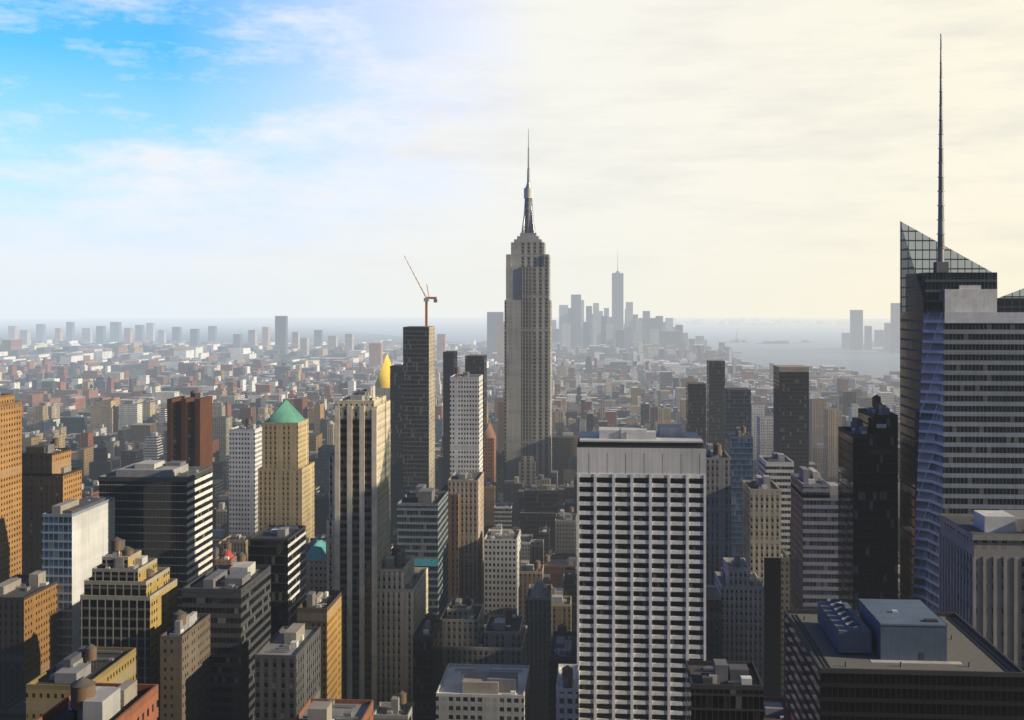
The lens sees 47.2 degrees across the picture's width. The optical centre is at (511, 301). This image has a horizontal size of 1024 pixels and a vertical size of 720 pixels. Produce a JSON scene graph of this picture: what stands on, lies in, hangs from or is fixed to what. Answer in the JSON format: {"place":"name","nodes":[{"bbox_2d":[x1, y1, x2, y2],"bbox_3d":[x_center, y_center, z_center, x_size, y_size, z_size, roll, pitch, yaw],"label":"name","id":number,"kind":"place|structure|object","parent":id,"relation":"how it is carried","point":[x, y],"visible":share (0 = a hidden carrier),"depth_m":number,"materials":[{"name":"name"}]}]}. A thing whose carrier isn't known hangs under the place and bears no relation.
{"place":"outdoors","nodes":[
{"label":"outdoors","id":0,"kind":"place"},
{"bbox_2d":[0,307,904,402],"bbox_3d":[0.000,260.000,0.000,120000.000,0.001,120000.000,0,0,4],"label":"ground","id":1,"kind":"structure","parent":0,"point":[229,322],"depth_m":19676.85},
{"bbox_2d":[0,34,1023,719],"bbox_3d":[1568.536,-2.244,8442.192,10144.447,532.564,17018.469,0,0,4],"label":"city","id":2,"kind":"object","parent":1,"relation":"on","point":[416,524],"visible":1,"depth_m":530.94,"materials":[{"name":"concrete"}]},
{"bbox_3d":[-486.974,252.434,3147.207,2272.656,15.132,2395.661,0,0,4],"label":"tree trunks","id":3,"kind":"object","parent":1,"relation":"on","visible":0},
{"bbox_2d":[17,367,706,410],"bbox_3d":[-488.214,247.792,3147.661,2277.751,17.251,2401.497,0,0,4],"label":"trees","id":4,"kind":"object","parent":3,"relation":"on","point":[134,373],"visible":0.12,"depth_m":3984.25,"materials":[{"name":"green plant"}]},
{"bbox_2d":[0,0,1023,306],"label":"sky","id":5,"kind":"structure","parent":0,"point":[154,153],"materials":[{"name":"white"}]},
{"bbox_2d":[326,324,899,376],"bbox_3d":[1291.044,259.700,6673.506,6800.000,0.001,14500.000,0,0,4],"label":"water","id":6,"kind":"structure","parent":0,"point":[827,349],"depth_m":7912.53,"materials":[{"name":"grey liquid"}]}
]}

